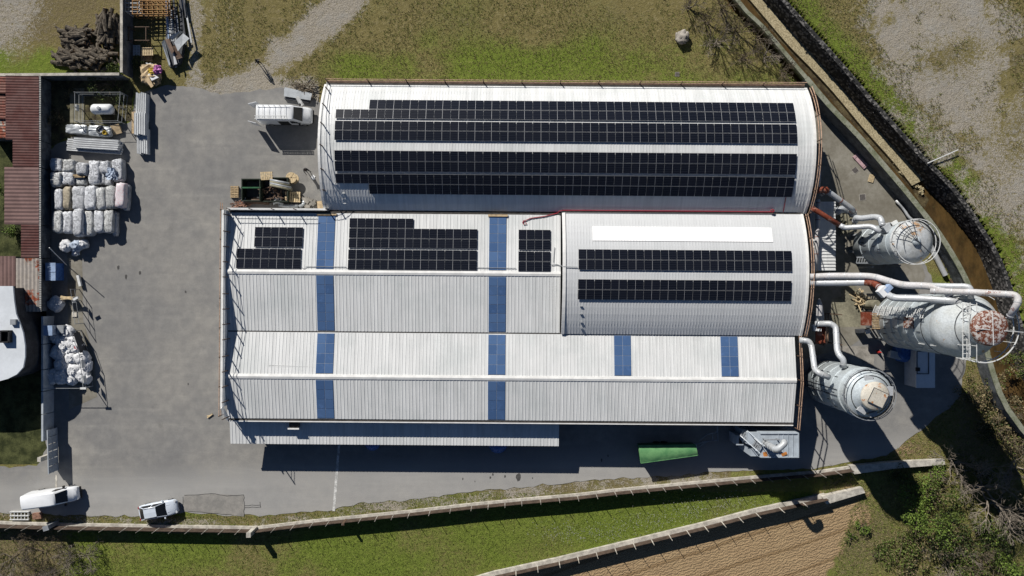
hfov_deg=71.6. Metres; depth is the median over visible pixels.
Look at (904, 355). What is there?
blue tarpaulin
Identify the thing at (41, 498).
panel van
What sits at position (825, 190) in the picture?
elbow pipe
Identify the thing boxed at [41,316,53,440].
yard wall
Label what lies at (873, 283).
rust collar
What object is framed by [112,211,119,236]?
wrapped bale
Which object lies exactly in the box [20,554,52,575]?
bare bush
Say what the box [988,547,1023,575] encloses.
leafy shrub
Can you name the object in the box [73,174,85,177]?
beam
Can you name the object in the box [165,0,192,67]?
steel bars
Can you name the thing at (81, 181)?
wrapped bale
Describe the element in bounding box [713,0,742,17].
bare bush
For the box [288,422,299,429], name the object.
roof vent
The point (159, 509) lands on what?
estate car
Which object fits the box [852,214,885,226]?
duct
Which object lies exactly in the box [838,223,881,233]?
duct
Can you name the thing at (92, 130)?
wrapped pack
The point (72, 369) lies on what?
bulk bag
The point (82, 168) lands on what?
wrapped bale
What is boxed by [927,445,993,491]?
bare tree
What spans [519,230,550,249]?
solar array
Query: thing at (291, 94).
sheet stack
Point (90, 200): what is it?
wrapped bale
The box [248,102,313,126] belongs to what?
panel van
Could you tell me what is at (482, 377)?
gabled hall
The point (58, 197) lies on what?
wrapped bale
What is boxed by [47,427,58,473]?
sliding gate
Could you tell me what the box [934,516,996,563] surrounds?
leafy shrub
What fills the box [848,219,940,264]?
steel silo
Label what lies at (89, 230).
wrapped bale
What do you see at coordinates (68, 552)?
bare bush
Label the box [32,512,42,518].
brick stack
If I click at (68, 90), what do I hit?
leafy shrub
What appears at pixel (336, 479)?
road marking
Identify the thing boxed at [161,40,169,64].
sheet scrap
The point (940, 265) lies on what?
pipe section
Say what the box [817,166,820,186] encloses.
downpipe
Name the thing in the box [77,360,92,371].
bulk bag
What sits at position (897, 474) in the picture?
leafy shrub
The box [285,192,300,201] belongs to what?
pallet
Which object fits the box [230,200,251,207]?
wood offcuts
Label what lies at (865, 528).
leafy shrub
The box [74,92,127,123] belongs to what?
wire enclosure
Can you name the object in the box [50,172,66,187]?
wrapped bale
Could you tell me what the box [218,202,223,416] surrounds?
guard rail
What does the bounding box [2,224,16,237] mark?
leafy shrub
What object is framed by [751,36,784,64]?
bare bush
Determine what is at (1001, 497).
bare tree
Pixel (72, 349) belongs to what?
bulk bag
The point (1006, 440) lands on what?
leafy shrub
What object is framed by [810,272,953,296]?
duct
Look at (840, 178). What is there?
concrete apron
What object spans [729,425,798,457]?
filter container
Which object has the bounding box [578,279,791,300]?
solar array
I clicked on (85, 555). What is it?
bare bush
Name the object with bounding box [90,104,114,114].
gas tank
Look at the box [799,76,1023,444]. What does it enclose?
channel wall
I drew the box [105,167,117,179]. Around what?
plastic sheet
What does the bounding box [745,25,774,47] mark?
bare bush
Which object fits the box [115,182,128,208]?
wrapped bale
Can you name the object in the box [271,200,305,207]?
bent duct scrap
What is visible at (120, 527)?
boundary fence
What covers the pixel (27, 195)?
shed
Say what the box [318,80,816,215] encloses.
vaulted hall
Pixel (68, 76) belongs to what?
yard wall
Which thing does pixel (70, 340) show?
bulk bag
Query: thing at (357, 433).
lean to
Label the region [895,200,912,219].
drain pipe
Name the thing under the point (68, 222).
wrapped bale
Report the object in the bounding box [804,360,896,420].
steel silo
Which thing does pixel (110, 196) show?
wrapped bale
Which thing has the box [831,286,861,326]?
mossy slab
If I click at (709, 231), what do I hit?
vaulted hall
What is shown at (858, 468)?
slab wall
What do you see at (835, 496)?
slab wall
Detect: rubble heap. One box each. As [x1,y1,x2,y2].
[301,197,316,207]
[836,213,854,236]
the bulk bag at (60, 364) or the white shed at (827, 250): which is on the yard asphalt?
the bulk bag at (60, 364)
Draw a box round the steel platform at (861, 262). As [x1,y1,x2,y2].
[856,257,901,267]
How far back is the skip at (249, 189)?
81.73 m
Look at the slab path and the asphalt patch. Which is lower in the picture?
the asphalt patch
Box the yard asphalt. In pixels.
[0,85,965,516]
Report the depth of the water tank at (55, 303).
81.36 m
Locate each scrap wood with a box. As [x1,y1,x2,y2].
[254,179,291,204]
[849,288,868,311]
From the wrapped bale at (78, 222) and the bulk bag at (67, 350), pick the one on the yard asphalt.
the wrapped bale at (78, 222)
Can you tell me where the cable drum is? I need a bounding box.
[286,172,298,183]
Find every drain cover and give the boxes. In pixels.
[851,166,858,173]
[859,193,865,200]
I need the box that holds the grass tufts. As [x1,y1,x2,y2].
[202,0,807,84]
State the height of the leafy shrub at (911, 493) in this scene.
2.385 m
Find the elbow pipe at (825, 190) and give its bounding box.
[812,187,829,193]
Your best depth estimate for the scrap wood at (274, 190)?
81.43 m
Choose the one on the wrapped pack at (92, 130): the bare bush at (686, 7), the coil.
the coil
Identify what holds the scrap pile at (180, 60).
on the ground at (804, 540)
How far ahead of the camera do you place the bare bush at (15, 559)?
81.88 m
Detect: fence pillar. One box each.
[42,520,58,531]
[246,526,257,537]
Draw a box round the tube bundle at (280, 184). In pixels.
[270,179,292,190]
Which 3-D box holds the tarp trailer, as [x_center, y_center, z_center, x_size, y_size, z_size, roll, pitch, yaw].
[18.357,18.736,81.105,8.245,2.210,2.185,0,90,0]
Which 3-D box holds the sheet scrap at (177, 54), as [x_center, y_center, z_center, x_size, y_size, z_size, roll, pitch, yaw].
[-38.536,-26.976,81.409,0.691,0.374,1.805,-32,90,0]
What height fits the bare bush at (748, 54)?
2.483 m
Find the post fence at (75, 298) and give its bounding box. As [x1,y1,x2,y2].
[70,289,83,323]
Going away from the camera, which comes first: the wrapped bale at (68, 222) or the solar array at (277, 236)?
the solar array at (277, 236)
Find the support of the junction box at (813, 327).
attached to the fan unit
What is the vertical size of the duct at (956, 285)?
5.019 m
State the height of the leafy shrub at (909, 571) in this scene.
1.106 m
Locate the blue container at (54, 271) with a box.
[45,263,63,280]
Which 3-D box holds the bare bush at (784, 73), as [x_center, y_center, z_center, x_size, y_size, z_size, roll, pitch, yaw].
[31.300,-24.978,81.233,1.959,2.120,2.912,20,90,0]
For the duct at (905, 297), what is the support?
attached to the steel silo at (968, 329)
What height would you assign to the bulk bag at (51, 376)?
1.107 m
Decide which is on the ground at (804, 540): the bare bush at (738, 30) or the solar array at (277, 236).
the bare bush at (738, 30)
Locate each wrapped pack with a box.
[65,124,88,134]
[88,125,112,137]
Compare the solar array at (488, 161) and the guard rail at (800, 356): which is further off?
the guard rail at (800, 356)
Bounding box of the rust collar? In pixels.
[864,279,880,289]
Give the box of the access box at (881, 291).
[875,284,892,297]
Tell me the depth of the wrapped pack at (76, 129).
81.34 m
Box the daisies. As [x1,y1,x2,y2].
[533,491,751,545]
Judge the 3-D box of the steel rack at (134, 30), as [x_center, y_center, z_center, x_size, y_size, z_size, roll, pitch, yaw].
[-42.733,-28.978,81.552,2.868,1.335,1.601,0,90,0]
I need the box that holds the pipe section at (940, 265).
[931,246,947,275]
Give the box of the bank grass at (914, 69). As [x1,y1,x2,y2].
[794,0,1023,310]
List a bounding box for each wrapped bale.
[49,158,63,171]
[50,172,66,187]
[52,211,63,233]
[54,188,64,210]
[61,172,76,185]
[62,159,77,172]
[63,186,73,210]
[63,211,72,233]
[72,186,86,209]
[72,209,86,236]
[75,177,88,185]
[76,162,88,175]
[84,185,99,210]
[84,210,96,236]
[88,160,101,184]
[94,210,105,232]
[96,187,109,210]
[99,160,111,173]
[100,172,105,183]
[104,210,115,233]
[105,176,113,185]
[105,186,117,208]
[112,158,126,181]
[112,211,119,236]
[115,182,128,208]
[123,184,131,210]
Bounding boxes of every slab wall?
[821,486,864,503]
[847,458,944,473]
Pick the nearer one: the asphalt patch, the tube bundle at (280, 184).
the tube bundle at (280, 184)
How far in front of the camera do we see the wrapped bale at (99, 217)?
81.05 m
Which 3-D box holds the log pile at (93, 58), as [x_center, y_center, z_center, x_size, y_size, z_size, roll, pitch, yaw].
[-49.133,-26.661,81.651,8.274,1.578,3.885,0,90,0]
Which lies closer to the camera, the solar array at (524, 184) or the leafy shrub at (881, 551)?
the solar array at (524, 184)
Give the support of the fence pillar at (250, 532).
on the ground at (804, 540)
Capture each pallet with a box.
[133,45,139,55]
[141,47,153,55]
[141,53,152,60]
[230,186,238,197]
[260,171,272,179]
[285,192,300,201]
[868,174,874,182]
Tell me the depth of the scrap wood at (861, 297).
81.63 m
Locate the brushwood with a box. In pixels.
[288,75,323,97]
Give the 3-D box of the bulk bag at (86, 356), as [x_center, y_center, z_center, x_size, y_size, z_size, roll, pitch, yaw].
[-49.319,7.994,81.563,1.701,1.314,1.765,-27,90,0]
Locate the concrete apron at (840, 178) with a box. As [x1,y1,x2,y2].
[794,103,924,357]
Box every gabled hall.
[220,208,560,406]
[220,330,796,425]
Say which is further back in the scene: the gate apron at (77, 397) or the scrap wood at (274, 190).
the gate apron at (77, 397)
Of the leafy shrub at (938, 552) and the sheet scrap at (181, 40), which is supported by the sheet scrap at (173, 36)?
the sheet scrap at (181, 40)
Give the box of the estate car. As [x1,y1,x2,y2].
[138,498,179,520]
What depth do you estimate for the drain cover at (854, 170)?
82.17 m
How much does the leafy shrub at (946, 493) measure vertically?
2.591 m
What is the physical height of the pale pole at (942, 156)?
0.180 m
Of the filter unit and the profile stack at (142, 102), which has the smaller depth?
the filter unit
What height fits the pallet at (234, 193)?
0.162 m
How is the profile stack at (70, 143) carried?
on the yard asphalt
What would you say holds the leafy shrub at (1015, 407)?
on the ground at (804, 540)
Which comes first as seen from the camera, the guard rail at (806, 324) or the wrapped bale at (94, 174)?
the guard rail at (806, 324)
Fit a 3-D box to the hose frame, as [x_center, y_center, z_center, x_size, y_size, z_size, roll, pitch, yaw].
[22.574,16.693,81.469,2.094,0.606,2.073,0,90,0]
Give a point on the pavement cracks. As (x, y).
(226, 514)
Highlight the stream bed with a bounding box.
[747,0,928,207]
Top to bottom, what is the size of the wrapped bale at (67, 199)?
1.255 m
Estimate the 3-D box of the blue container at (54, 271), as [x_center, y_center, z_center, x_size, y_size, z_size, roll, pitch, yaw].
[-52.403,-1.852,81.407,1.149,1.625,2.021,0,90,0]
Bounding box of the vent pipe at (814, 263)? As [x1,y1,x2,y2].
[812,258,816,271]
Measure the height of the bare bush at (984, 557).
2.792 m
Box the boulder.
[675,29,689,44]
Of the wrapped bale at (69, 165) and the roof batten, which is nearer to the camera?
the roof batten
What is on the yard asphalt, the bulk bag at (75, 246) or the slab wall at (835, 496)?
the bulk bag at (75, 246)
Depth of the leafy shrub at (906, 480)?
81.49 m
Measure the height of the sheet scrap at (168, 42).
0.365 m
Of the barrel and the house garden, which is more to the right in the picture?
the barrel
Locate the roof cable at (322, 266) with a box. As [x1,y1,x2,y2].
[303,266,347,268]
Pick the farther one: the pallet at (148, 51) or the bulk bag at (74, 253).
the bulk bag at (74, 253)
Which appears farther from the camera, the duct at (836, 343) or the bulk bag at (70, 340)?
the bulk bag at (70, 340)
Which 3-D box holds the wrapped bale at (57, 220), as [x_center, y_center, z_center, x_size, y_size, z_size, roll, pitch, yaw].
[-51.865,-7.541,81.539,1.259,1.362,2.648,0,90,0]
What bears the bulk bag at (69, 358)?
on the gate apron at (77, 397)
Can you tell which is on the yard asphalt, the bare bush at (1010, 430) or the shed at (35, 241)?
the shed at (35, 241)
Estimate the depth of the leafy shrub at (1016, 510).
80.75 m
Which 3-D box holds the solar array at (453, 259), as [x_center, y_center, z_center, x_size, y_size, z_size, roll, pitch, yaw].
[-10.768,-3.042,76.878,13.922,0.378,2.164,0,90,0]
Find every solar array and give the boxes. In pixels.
[236,248,300,268]
[254,227,302,246]
[334,121,796,143]
[334,150,796,174]
[335,100,795,121]
[335,174,794,196]
[348,249,476,269]
[349,218,476,248]
[518,251,549,271]
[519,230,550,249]
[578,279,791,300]
[579,249,791,270]
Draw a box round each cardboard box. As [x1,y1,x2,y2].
[110,124,121,134]
[317,201,322,207]
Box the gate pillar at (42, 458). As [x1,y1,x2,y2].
[37,454,46,461]
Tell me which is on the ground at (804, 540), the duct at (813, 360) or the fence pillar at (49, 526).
the fence pillar at (49, 526)
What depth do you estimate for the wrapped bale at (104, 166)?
81.03 m
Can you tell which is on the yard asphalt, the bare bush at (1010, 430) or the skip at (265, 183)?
the skip at (265, 183)
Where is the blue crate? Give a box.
[43,325,65,335]
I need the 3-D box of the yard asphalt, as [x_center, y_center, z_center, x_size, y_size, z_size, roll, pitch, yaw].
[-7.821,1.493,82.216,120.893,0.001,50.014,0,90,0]
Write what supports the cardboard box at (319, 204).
on the yard asphalt
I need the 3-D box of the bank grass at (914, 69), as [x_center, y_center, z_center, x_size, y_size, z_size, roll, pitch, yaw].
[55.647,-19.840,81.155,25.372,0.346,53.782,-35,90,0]
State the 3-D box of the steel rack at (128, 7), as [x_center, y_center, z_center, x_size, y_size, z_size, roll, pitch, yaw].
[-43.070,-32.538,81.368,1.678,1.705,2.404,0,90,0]
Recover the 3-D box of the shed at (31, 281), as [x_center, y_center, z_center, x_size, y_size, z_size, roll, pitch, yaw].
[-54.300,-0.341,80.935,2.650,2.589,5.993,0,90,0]
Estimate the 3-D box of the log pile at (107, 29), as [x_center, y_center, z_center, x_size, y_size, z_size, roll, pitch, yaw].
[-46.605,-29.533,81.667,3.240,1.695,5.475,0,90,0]
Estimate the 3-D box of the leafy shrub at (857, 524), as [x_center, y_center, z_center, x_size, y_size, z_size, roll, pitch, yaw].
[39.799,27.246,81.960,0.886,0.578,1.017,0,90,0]
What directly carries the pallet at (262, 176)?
on the skip at (265, 183)
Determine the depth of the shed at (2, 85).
79.72 m
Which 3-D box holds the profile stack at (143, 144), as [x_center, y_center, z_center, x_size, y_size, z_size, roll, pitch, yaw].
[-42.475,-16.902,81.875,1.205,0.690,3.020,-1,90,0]
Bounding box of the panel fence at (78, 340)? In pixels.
[41,330,92,388]
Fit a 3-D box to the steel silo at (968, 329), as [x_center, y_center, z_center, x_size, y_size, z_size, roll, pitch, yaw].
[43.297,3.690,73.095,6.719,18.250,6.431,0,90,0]
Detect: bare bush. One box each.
[0,535,33,575]
[12,529,65,575]
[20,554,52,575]
[39,545,79,575]
[63,536,102,574]
[680,0,705,12]
[694,3,721,36]
[699,17,736,55]
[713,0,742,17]
[723,11,759,42]
[728,45,763,66]
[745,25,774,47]
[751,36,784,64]
[778,57,796,81]
[923,535,982,575]
[964,542,1010,575]
[992,406,1023,453]
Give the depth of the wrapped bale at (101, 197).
80.92 m
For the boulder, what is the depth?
81.57 m
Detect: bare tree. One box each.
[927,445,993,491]
[952,451,1023,533]
[960,462,1023,544]
[993,447,1023,486]
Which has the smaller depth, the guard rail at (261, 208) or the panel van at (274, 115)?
the guard rail at (261, 208)
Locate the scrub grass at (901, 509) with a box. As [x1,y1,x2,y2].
[825,360,1023,575]
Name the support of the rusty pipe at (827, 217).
attached to the duct at (875, 228)
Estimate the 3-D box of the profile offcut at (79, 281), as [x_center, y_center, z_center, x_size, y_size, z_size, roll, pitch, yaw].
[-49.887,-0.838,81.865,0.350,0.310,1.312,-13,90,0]
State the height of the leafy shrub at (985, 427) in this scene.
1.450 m
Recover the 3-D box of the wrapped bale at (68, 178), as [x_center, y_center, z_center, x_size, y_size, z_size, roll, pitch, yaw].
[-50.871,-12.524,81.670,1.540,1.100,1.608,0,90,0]
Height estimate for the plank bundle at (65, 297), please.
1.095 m
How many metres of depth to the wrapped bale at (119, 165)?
81.16 m
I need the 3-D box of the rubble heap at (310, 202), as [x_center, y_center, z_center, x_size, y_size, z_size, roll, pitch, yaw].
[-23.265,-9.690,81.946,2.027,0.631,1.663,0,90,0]
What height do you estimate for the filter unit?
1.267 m
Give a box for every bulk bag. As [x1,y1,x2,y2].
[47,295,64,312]
[48,368,56,384]
[49,333,60,342]
[49,345,64,360]
[53,357,67,371]
[53,370,66,384]
[55,335,66,345]
[58,341,69,351]
[59,239,71,252]
[60,324,75,339]
[64,346,70,353]
[64,352,75,364]
[66,363,78,376]
[66,375,78,385]
[67,336,75,345]
[69,240,82,252]
[70,342,84,352]
[71,249,79,255]
[74,350,91,364]
[75,369,90,382]
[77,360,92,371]
[79,239,89,248]
[79,374,92,384]
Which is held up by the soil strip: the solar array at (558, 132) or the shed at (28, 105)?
the shed at (28, 105)
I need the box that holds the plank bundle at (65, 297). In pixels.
[60,296,74,299]
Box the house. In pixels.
[0,286,49,380]
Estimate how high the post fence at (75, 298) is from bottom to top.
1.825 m
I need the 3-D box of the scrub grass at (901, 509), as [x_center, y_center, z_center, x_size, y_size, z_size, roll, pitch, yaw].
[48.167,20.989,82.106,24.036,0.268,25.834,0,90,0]
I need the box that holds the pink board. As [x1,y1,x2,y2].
[853,153,867,168]
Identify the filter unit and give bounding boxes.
[834,206,856,217]
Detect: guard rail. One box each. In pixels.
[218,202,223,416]
[221,210,230,419]
[226,208,309,209]
[319,83,328,209]
[325,78,806,84]
[793,336,803,430]
[802,214,814,336]
[803,314,810,334]
[804,87,821,214]
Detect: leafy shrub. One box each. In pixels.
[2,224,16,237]
[60,83,77,98]
[87,61,130,104]
[131,54,145,70]
[844,529,857,542]
[853,521,859,528]
[857,521,871,536]
[871,536,904,569]
[886,462,904,482]
[888,525,921,568]
[893,551,928,575]
[894,477,935,512]
[895,468,919,489]
[901,498,960,551]
[916,519,977,563]
[918,463,949,486]
[924,470,959,512]
[929,486,966,544]
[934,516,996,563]
[949,548,992,575]
[952,374,981,405]
[967,369,1010,401]
[969,517,1014,557]
[973,408,1009,450]
[975,384,1023,435]
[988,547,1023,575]
[997,426,1023,457]
[998,492,1023,529]
[999,350,1023,378]
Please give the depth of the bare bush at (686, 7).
81.07 m
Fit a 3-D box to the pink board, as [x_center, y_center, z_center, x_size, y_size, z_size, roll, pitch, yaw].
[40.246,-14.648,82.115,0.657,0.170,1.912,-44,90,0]
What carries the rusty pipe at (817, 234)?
on the white shed at (827, 250)
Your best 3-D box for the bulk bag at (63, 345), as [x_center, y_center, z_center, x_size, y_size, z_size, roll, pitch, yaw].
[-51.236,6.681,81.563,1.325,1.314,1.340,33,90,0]
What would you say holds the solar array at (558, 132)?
on the vaulted hall at (351, 95)
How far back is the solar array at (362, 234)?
77.15 m
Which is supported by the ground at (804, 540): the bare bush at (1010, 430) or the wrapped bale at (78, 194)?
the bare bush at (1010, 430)
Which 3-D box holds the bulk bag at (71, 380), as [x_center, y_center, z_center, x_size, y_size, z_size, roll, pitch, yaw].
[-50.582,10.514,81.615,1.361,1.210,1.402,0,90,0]
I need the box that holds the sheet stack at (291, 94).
[284,87,311,102]
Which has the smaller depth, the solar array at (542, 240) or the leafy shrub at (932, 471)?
the solar array at (542, 240)
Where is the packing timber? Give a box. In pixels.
[132,112,134,133]
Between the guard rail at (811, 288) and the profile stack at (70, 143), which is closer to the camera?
the guard rail at (811, 288)
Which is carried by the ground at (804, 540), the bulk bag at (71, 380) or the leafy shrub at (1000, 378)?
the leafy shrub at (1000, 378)
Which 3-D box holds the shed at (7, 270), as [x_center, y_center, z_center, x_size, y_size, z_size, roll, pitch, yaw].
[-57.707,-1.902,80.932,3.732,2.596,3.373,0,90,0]
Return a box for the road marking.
[332,444,339,510]
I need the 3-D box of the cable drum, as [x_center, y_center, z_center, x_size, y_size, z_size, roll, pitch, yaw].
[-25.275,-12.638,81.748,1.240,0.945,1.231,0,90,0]
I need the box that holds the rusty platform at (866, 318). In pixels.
[861,312,879,329]
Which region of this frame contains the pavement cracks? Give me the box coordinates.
[184,493,260,514]
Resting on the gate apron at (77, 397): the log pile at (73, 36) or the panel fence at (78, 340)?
the panel fence at (78, 340)
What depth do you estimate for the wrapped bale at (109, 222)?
81.06 m
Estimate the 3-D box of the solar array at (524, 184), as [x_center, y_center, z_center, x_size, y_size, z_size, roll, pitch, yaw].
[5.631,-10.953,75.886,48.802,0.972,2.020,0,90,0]
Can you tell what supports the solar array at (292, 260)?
on the gabled hall at (500, 293)
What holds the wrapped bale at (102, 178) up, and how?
on the yard asphalt
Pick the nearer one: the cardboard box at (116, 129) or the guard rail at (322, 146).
the guard rail at (322, 146)
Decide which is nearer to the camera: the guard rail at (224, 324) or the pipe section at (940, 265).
the guard rail at (224, 324)
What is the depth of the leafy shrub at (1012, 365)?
81.36 m
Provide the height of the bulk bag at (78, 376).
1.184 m
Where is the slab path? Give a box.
[70,88,84,122]
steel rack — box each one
[125,0,146,16]
[127,26,151,44]
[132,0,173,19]
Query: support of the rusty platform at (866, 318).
on the concrete apron at (840, 178)
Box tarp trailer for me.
[637,441,706,463]
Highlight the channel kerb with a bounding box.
[731,0,807,80]
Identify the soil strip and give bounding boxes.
[49,80,132,145]
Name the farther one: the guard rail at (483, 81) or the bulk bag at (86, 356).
the bulk bag at (86, 356)
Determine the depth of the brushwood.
81.81 m
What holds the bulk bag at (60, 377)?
on the yard asphalt
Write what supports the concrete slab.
on the yard asphalt
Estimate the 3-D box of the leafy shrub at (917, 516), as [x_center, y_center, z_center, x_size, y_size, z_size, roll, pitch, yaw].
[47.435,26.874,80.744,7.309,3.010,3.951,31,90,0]
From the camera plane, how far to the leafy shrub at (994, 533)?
80.76 m
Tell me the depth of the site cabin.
79.66 m
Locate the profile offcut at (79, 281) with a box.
[76,275,82,285]
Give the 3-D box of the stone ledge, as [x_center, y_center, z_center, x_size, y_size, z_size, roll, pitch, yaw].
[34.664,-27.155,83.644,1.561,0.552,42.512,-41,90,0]
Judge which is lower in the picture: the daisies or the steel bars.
the daisies
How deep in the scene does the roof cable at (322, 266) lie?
76.75 m
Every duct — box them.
[799,337,830,379]
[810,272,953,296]
[810,279,963,303]
[815,321,846,367]
[818,190,855,214]
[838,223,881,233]
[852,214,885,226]
[930,282,973,298]
[930,288,1021,318]
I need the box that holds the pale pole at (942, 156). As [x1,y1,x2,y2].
[927,150,957,163]
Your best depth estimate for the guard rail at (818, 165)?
75.17 m
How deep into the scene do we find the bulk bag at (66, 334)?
81.34 m
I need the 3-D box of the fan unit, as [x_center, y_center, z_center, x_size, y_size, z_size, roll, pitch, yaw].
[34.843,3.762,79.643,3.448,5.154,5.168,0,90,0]
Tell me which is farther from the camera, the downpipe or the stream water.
the stream water
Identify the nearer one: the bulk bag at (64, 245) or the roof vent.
the roof vent
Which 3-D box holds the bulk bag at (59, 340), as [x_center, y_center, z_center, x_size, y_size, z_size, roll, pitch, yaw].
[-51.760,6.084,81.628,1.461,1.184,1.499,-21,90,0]
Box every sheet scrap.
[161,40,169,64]
[165,39,173,53]
[169,31,182,39]
[172,45,181,58]
[174,34,189,50]
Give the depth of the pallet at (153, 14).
81.01 m
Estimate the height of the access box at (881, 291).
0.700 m
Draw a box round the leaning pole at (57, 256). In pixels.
[49,247,66,264]
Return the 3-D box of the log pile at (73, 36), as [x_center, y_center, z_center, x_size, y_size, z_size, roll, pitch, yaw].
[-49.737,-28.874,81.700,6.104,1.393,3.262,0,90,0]
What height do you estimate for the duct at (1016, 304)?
5.010 m
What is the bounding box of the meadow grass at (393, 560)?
[0,492,819,575]
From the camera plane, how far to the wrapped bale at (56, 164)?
81.15 m
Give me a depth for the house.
77.92 m
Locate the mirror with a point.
(299, 100)
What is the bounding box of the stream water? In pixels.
[724,0,1023,425]
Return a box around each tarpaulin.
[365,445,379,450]
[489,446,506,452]
[892,346,910,361]
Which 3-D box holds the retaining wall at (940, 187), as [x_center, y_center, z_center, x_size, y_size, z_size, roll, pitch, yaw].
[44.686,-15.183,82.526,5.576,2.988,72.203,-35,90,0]
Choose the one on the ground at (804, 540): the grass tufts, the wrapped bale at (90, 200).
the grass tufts
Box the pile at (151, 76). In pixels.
[139,63,162,87]
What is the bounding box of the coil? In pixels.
[96,126,104,133]
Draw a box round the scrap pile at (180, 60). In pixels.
[165,41,185,68]
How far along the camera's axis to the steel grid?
81.99 m
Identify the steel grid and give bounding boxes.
[9,511,29,519]
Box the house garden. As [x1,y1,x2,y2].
[0,141,46,463]
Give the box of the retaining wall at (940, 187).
[764,0,1023,380]
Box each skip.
[241,179,260,201]
[261,177,290,202]
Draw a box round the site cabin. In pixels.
[904,350,934,387]
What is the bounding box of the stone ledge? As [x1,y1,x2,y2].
[749,0,923,194]
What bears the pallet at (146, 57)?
on the ground at (804, 540)
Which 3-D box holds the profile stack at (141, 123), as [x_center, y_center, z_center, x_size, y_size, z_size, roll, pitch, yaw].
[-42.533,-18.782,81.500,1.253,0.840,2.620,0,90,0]
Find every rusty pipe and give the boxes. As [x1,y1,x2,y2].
[810,206,840,226]
[813,199,820,270]
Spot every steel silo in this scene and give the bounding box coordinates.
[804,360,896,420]
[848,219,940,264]
[865,294,1023,362]
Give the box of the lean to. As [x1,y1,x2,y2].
[230,418,558,445]
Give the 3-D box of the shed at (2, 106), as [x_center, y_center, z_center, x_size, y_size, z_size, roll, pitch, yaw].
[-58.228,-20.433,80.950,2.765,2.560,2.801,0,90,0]
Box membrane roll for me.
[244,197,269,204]
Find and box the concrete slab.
[839,346,873,368]
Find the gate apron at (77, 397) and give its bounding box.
[67,250,96,408]
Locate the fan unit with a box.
[807,299,841,344]
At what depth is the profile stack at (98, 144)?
81.27 m
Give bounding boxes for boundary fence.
[0,466,853,533]
[477,493,828,575]
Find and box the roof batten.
[269,365,309,367]
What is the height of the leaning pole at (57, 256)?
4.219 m
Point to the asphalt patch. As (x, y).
(221, 504)
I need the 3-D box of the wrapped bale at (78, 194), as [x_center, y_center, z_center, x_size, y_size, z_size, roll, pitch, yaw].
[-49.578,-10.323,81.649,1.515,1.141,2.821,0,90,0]
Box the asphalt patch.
[183,494,243,515]
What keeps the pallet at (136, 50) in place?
on the ground at (804, 540)
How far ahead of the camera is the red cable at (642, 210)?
77.18 m
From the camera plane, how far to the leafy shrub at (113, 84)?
81.41 m
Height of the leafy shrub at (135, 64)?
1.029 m
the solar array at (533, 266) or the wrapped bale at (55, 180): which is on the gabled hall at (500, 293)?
the solar array at (533, 266)
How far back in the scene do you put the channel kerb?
81.92 m
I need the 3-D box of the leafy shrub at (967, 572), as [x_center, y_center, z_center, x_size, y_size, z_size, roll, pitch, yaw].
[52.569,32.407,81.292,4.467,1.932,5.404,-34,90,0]
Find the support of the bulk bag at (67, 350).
on the gate apron at (77, 397)
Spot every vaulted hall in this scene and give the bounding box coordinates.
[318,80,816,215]
[560,211,808,335]
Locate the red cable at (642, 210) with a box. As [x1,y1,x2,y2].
[522,210,770,224]
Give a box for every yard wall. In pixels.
[0,73,128,80]
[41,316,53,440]
[120,0,132,77]
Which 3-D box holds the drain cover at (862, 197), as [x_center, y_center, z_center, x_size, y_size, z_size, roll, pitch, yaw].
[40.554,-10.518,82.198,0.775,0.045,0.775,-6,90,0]
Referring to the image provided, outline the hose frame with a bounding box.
[700,425,718,441]
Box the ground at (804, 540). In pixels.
[0,0,1023,575]
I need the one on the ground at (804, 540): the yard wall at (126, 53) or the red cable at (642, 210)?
the yard wall at (126, 53)
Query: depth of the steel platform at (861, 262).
79.02 m
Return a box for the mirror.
[296,96,303,105]
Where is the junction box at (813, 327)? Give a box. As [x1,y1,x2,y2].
[811,324,820,330]
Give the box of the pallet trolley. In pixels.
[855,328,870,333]
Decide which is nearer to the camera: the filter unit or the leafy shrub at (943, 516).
the filter unit
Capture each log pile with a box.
[50,43,119,72]
[55,23,97,47]
[94,7,119,50]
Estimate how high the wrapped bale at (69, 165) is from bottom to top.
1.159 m
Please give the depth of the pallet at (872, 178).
82.11 m
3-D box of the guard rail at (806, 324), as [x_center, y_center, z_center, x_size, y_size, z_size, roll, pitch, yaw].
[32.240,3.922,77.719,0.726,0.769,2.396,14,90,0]
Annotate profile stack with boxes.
[66,138,123,154]
[73,137,121,150]
[134,112,148,135]
[136,92,149,114]
[137,129,149,154]
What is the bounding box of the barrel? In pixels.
[862,299,880,308]
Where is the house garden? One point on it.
(21, 442)
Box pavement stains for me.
[117,265,607,480]
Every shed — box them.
[0,77,5,93]
[0,94,5,118]
[0,119,12,140]
[0,256,20,285]
[4,167,50,225]
[5,75,50,143]
[12,140,50,169]
[16,258,51,311]
[21,225,50,258]
[808,202,835,270]
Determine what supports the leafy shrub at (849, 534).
on the ground at (804, 540)
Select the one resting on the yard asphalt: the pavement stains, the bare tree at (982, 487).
the pavement stains
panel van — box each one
[20,484,81,509]
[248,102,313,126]
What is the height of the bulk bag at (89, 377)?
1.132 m
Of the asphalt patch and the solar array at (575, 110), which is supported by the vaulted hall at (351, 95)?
the solar array at (575, 110)

